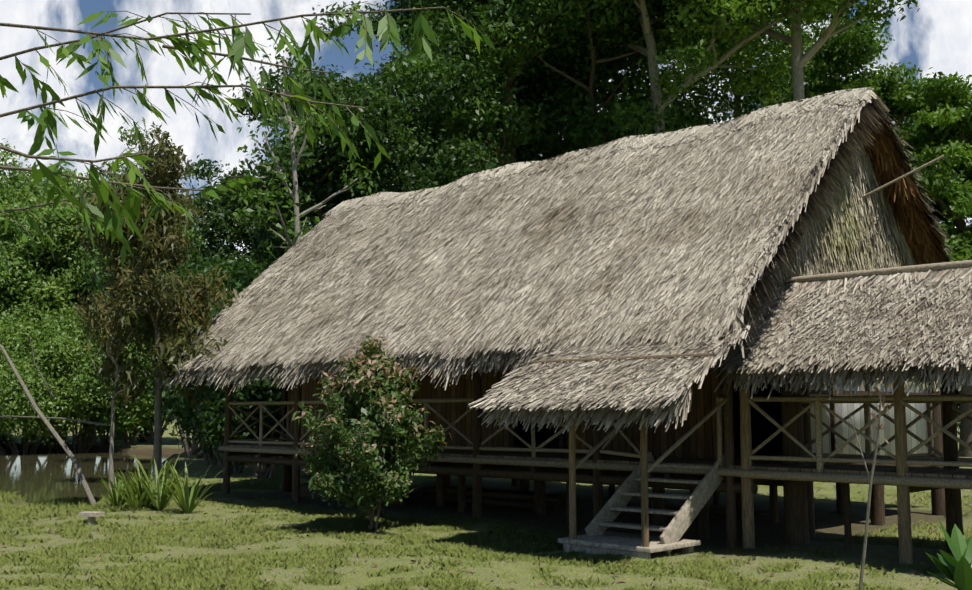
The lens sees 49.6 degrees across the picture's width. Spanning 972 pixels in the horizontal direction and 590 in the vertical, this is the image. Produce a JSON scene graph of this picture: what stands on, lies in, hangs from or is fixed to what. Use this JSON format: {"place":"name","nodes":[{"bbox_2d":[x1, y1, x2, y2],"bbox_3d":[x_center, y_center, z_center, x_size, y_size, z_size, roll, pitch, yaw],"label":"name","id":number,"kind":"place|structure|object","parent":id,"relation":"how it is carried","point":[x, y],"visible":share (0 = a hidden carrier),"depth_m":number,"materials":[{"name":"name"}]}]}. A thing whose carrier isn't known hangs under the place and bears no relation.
{"place":"outdoors","nodes":[
{"label":"outdoors","id":0,"kind":"place"},
{"bbox_2d":[8,372,100,451],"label":"bank shrub","id":1,"kind":"object","parent":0,"point":[55,447],"depth_m":55.53,"materials":[{"name":"green plant"}]},
{"bbox_2d":[0,450,172,506],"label":"river water","id":2,"kind":"structure","parent":0,"point":[40,477],"depth_m":36.77,"materials":[{"name":"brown liquid"}]},
{"bbox_2d":[53,299,167,444],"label":"bank shrub","id":3,"kind":"object","parent":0,"point":[131,441],"depth_m":55.82,"materials":[{"name":"green plant"}]},
{"bbox_2d":[0,1,495,281],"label":"tree branches","id":4,"kind":"object","parent":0,"point":[130,210],"depth_m":7.15,"materials":[{"name":"green plant"}]},
{"bbox_2d":[25,0,940,248],"label":"sky","id":5,"kind":"structure","parent":0,"point":[82,9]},
{"bbox_2d":[0,415,971,589],"bbox_3d":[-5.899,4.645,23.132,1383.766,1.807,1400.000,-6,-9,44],"label":"terrain","id":6,"kind":"structure","parent":0,"point":[829,520],"depth_m":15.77,"materials":[{"name":"green plant"}]},
{"bbox_2d":[0,423,18,450],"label":"bank shrub","id":7,"kind":"object","parent":6,"relation":"on","point":[5,446],"depth_m":56.36,"materials":[{"name":"green plant"}]},
{"bbox_2d":[0,156,27,182],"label":"tree","id":8,"kind":"object","parent":6,"relation":"on","point":[7,177],"visible":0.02,"depth_m":63.62,"materials":[{"name":"green plant"}]},
{"bbox_2d":[0,301,39,379],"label":"tree","id":9,"kind":"object","parent":6,"relation":"on","point":[1,334],"visible":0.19,"depth_m":55.12,"materials":[{"name":"green plant"}]},
{"bbox_2d":[0,186,59,346],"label":"tree","id":10,"kind":"object","parent":6,"relation":"on","point":[6,243],"visible":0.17,"depth_m":57.60,"materials":[{"name":"green plant"}]},
{"bbox_2d":[0,138,84,300],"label":"tree","id":11,"kind":"object","parent":6,"relation":"on","point":[17,186],"depth_m":62.31,"materials":[{"name":"green plant"}]},
{"bbox_2d":[0,192,90,442],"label":"tree","id":12,"kind":"object","parent":6,"relation":"on","point":[22,265],"depth_m":56.62,"materials":[{"name":"green plant"}]},
{"bbox_2d":[0,332,107,504],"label":"leaning trunks","id":13,"kind":"object","parent":6,"relation":"on","point":[69,453],"visible":0.92,"depth_m":23.45,"materials":[{"name":"grey plant"}]},
{"bbox_2d":[0,315,124,452],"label":"bank shrub","id":14,"kind":"object","parent":6,"relation":"on","point":[37,425],"depth_m":51.46,"materials":[{"name":"green plant"}]},
{"bbox_2d":[1,126,150,441],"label":"tree","id":15,"kind":"object","parent":6,"relation":"on","point":[71,189],"depth_m":61.99,"materials":[{"name":"green plant"}]},
{"bbox_2d":[0,302,172,451],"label":"bank shrub","id":16,"kind":"object","parent":6,"relation":"on","point":[68,347],"depth_m":52.66,"materials":[{"name":"green plant"}]},
{"bbox_2d":[78,511,104,524],"bbox_3d":[-6.305,3.610,16.788,0.340,0.280,0.200,-2,-6,15],"label":"lawn stump seat","id":17,"kind":"object","parent":6,"relation":"on","point":[91,516],"visible":0.75,"depth_m":16.74,"materials":[{"name":"beige wood"}]},
{"bbox_2d":[0,186,197,442],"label":"tree","id":18,"kind":"object","parent":6,"relation":"on","point":[54,287],"depth_m":57.37,"materials":[{"name":"green plant"}]},
{"bbox_2d":[28,166,199,439],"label":"tree","id":19,"kind":"object","parent":6,"relation":"on","point":[64,264],"depth_m":64.01,"materials":[{"name":"green plant"}]},
{"bbox_2d":[77,385,153,444],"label":"bank shrub","id":20,"kind":"object","parent":6,"relation":"on","point":[146,429],"depth_m":56.44,"materials":[{"name":"green plant"}]},
{"bbox_2d":[69,255,166,494],"bbox_3d":[-7.874,1.536,22.805,2.447,5.992,2.070,-6,-9,44],"label":"tree","id":21,"kind":"object","parent":6,"relation":"on","point":[106,370],"depth_m":22.73,"materials":[{"name":"green plant"}]},
{"bbox_2d":[84,369,170,444],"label":"bank shrub","id":22,"kind":"object","parent":6,"relation":"on","point":[103,418],"depth_m":54.03,"materials":[{"name":"green plant"}]},
{"bbox_2d":[70,211,223,441],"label":"tree","id":23,"kind":"object","parent":6,"relation":"on","point":[86,284],"depth_m":61.54,"materials":[{"name":"green plant"}]},
{"bbox_2d":[70,116,243,486],"bbox_3d":[-7.111,0.338,22.923,4.308,8.436,3.581,-6,-9,44],"label":"tree","id":24,"kind":"object","parent":6,"relation":"on","point":[168,244],"depth_m":22.52,"materials":[{"name":"green plant"}]},
{"bbox_2d":[98,453,222,513],"bbox_3d":[-6.383,3.473,19.742,3.651,1.156,1.888,-6,-9,44],"label":"grass clump","id":25,"kind":"object","parent":6,"relation":"on","point":[156,492],"visible":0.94,"depth_m":19.34,"materials":[{"name":"green plant"}]},
{"bbox_2d":[71,232,251,457],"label":"understory","id":26,"kind":"object","parent":6,"relation":"on","point":[194,253],"depth_m":42.51,"materials":[{"name":"green plant"}]},
{"bbox_2d":[139,324,217,465],"bbox_3d":[-9.474,2.713,35.888,6.357,6.424,5.103,-6,-9,44],"label":"understory","id":27,"kind":"object","parent":6,"relation":"on","point":[169,404],"depth_m":34.23,"materials":[{"name":"green plant"}]},
{"bbox_2d":[81,257,281,473],"bbox_3d":[-8.161,2.030,31.415,8.294,6.887,7.256,-6,-9,44],"label":"understory","id":28,"kind":"object","parent":6,"relation":"on","point":[190,414],"depth_m":31.56,"materials":[{"name":"green plant"}]},
{"bbox_2d":[145,279,282,477],"bbox_3d":[-6.304,2.395,29.211,4.531,5.595,6.293,-52,-53,82],"label":"understory","id":29,"kind":"object","parent":6,"relation":"on","point":[215,420],"depth_m":28.48,"materials":[{"name":"green plant"}]},
{"bbox_2d":[175,249,280,440],"bbox_3d":[-5.746,1.949,34.707,9.584,7.674,8.677,-6,-9,44],"label":"understory","id":30,"kind":"object","parent":6,"relation":"on","point":[230,267],"depth_m":34.05,"materials":[{"name":"green plant"}]},
{"bbox_2d":[180,154,307,443],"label":"dark round tree","id":31,"kind":"object","parent":6,"relation":"on","point":[241,228],"depth_m":44.04,"materials":[{"name":"green plant"}]},
{"bbox_2d":[204,252,285,396],"bbox_3d":[-4.203,1.655,33.091,6.508,7.866,9.234,-6,-9,44],"label":"tree","id":32,"kind":"object","parent":6,"relation":"on","point":[247,272],"depth_m":31.17,"materials":[{"name":"green plant"}]},
{"bbox_2d":[233,37,379,476],"bbox_3d":[-5.267,-1.105,29.622,3.891,12.655,4.594,-6,-9,44],"label":"pale tree","id":33,"kind":"object","parent":6,"relation":"on","point":[284,177],"depth_m":29.65,"materials":[{"name":"green plant"}]},
{"bbox_2d":[209,54,511,264],"bbox_3d":[-4.268,-1.153,40.566,11.151,15.200,13.734,-6,-9,44],"label":"dark round tree","id":34,"kind":"object","parent":6,"relation":"on","point":[386,113],"depth_m":37.81,"materials":[{"name":"green plant"}]},
{"bbox_2d":[292,334,450,530],"bbox_3d":[-1.875,2.170,16.357,2.411,3.157,2.454,-6,-9,44],"label":"bush","id":35,"kind":"object","parent":6,"relation":"on","point":[375,360],"depth_m":16.04,"materials":[{"name":"green plant"}]},
{"bbox_2d":[377,0,454,176],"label":"forest tree","id":36,"kind":"object","parent":6,"relation":"on","point":[416,95],"depth_m":58.08,"materials":[{"name":"green plant"}]},
{"bbox_2d":[1,495,928,589],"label":"fallen leaves","id":37,"kind":"object","parent":6,"relation":"on","point":[765,580],"visible":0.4,"depth_m":12.64,"materials":[{"name":"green plant"}]},
{"bbox_2d":[355,0,579,160],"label":"forest tree","id":38,"kind":"object","parent":6,"relation":"on","point":[405,14],"depth_m":51.91,"materials":[{"name":"green plant"}]},
{"bbox_2d":[312,0,697,184],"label":"forest tree","id":39,"kind":"object","parent":6,"relation":"on","point":[573,128],"depth_m":41.93,"materials":[{"name":"green plant"}]},
{"bbox_2d":[317,0,725,160],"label":"forest tree","id":40,"kind":"object","parent":6,"relation":"on","point":[520,96],"depth_m":46.77,"materials":[{"name":"green plant"}]},
{"bbox_2d":[290,479,769,519],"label":"under floor stores","id":41,"kind":"object","parent":6,"relation":"on","point":[507,498],"visible":0.5,"depth_m":20.29,"materials":[{"name":"brown wood"}]},
{"bbox_2d":[427,0,733,147],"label":"forest tree","id":42,"kind":"object","parent":6,"relation":"on","point":[618,16],"depth_m":43.25,"materials":[{"name":"green plant"}]},
{"bbox_2d":[221,313,963,551],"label":"lodge stilts and frame","id":43,"kind":"object","parent":6,"relation":"on","point":[799,520],"visible":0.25,"depth_m":16.71,"materials":[{"name":"brown wood"}]},
{"bbox_2d":[223,442,971,478],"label":"floor deck","id":44,"kind":"structure","parent":43,"relation":"on","point":[915,471],"depth_m":15.46,"materials":[{"name":"brown wood"}]},
{"bbox_2d":[218,260,971,489],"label":"lodge railings","id":45,"kind":"object","parent":44,"relation":"on","point":[820,457],"visible":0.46,"depth_m":14.14,"materials":[{"name":"brown wood"}]},
{"bbox_2d":[469,318,752,433],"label":"thatched porch roof","id":46,"kind":"structure","parent":43,"relation":"attached to","point":[607,393],"depth_m":13.15,"materials":[{"name":"beige wicker"}]},
{"bbox_2d":[721,127,957,391],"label":"gable wall","id":47,"kind":"structure","parent":43,"relation":"attached to","point":[857,232],"depth_m":16.81,"materials":[{"name":"beige wicker"}]},
{"bbox_2d":[862,155,943,197],"bbox_3d":[6.638,-1.867,16.934,1.410,0.635,0.044,-4,-7,29],"label":"wooden pole","id":48,"kind":"object","parent":47,"relation":"attached to","point":[904,175],"visible":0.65,"depth_m":16.88,"materials":[{"name":"brown wood"}]},
{"bbox_2d":[891,165,923,204],"bbox_3d":[7.016,-1.842,17.525,0.494,0.683,0.715,-6,-9,44],"label":"dry palm bundle","id":49,"kind":"object","parent":48,"relation":"hanging from","point":[905,185],"visible":0.9,"depth_m":17.43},
{"bbox_2d":[858,110,953,264],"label":"gable verge under thatch","id":50,"kind":"object","parent":43,"relation":"on","point":[914,225],"visible":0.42,"depth_m":17.88,"materials":[{"name":"brown wood"}]},
{"bbox_2d":[558,452,724,558],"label":"stairs","id":51,"kind":"structure","parent":6,"relation":"on","point":[596,539],"depth_m":14.09,"materials":[{"name":"grey wood"}]},
{"bbox_2d":[526,0,892,133],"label":"forest tree","id":52,"kind":"object","parent":6,"relation":"on","point":[821,10],"depth_m":40.99,"materials":[{"name":"green plant"}]},
{"bbox_2d":[532,353,912,564],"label":"wooden posts","id":53,"kind":"object","parent":6,"relation":"on","point":[904,526],"visible":0.56,"depth_m":13.28,"materials":[{"name":"brown wood"}]},
{"bbox_2d":[620,1,891,123],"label":"forest tree","id":54,"kind":"object","parent":6,"relation":"on","point":[747,106],"depth_m":55.07,"materials":[{"name":"green plant"}]},
{"bbox_2d":[647,0,919,100],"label":"forest tree","id":55,"kind":"object","parent":6,"relation":"on","point":[878,15],"depth_m":39.43,"materials":[{"name":"green plant"}]},
{"bbox_2d":[752,12,971,251],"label":"forest tree","id":56,"kind":"object","parent":6,"relation":"on","point":[894,95],"depth_m":47.44,"materials":[{"name":"green plant"}]},
{"bbox_2d":[849,395,880,589],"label":"sapling stem","id":57,"kind":"object","parent":6,"relation":"on","point":[866,524],"visible":1,"depth_m":9.03,"materials":[{"name":"grey plant"}]},
{"bbox_2d":[869,383,891,443],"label":"dry sapling leaves","id":58,"kind":"object","parent":57,"relation":"attached to","point":[881,426],"visible":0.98,"depth_m":8.91,"materials":[{"name":"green plant"}]},
{"bbox_2d":[894,71,971,456],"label":"forest tree","id":59,"kind":"object","parent":6,"relation":"on","point":[944,113],"depth_m":41.14,"materials":[{"name":"green plant"}]},
{"bbox_2d":[924,519,971,589],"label":"plant","id":60,"kind":"object","parent":6,"relation":"on","point":[957,570],"visible":1,"depth_m":9.00,"materials":[{"name":"green plant"}]},
{"bbox_2d":[940,387,959,434],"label":"understory","id":61,"kind":"object","parent":6,"relation":"on","point":[958,407],"visible":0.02,"depth_m":45.26,"materials":[{"name":"green plant"}]},
{"bbox_2d":[940,377,959,415],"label":"understory","id":62,"kind":"object","parent":6,"relation":"on","point":[956,393],"visible":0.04,"depth_m":43.95,"materials":[{"name":"green plant"}]},
{"bbox_2d":[0,0,971,260],"bbox_3d":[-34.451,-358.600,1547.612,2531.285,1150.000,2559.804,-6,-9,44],"label":"cloud","id":63,"kind":"structure","parent":0,"point":[946,50],"depth_m":1533.98,"materials":[{"name":"white"}]},
{"bbox_2d":[288,353,718,458],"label":"lodge walls","id":64,"kind":"structure","parent":0,"point":[700,441],"depth_m":19.72,"materials":[{"name":"brown wood"}]},
{"bbox_2d":[351,352,781,448],"bbox_3d":[1.744,1.386,21.834,12.950,3.500,5.050,-6,-9,44],"label":"lodge interior","id":65,"kind":"object","parent":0,"point":[763,428],"visible":0.06,"depth_m":21.46,"materials":[{"name":"brown wood"}]},
{"bbox_2d":[298,101,928,312],"bbox_3d":[1.287,-0.815,21.491,13.700,4.000,8.720,-6,-9,44],"label":"roof underside","id":66,"kind":"object","parent":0,"point":[786,234],"visible":0.02,"depth_m":14.47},
{"bbox_2d":[693,324,752,384],"bbox_3d":[1.878,0.823,13.924,2.850,0.901,1.534,-6,-9,44],"label":"porch roof underside","id":67,"kind":"object","parent":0,"point":[718,359],"visible":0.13,"depth_m":12.87,"materials":[{"name":"brown wicker"}]},
{"bbox_2d":[810,377,933,454],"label":"wall","id":68,"kind":"structure","parent":0,"point":[887,432],"depth_m":16.89,"materials":[{"name":"wood"}]},
{"bbox_3d":[1.287,-0.839,21.493,13.700,4.013,8.720,-6,-9,44],"label":"roof","id":69,"kind":"object","parent":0,"visible":0},
{"bbox_2d":[157,87,954,393],"bbox_3d":[1.246,-0.496,21.332,14.344,4.931,9.748,-6,-9,44],"label":"thatch roof","id":70,"kind":"object","parent":69,"relation":"on","point":[672,236],"visible":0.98,"depth_m":17.71,"materials":[{"name":"beige wicker"}]},
{"bbox_3d":[7.459,-0.021,11.649,9.050,0.960,2.400,-6,-9,44],"label":"walkway roof base","id":71,"kind":"object","parent":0,"visible":0},
{"bbox_2d":[710,266,971,399],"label":"thatched roof","id":72,"kind":"structure","parent":71,"relation":"on","point":[843,332],"depth_m":12.91,"materials":[{"name":"beige wicker"}]}
]}

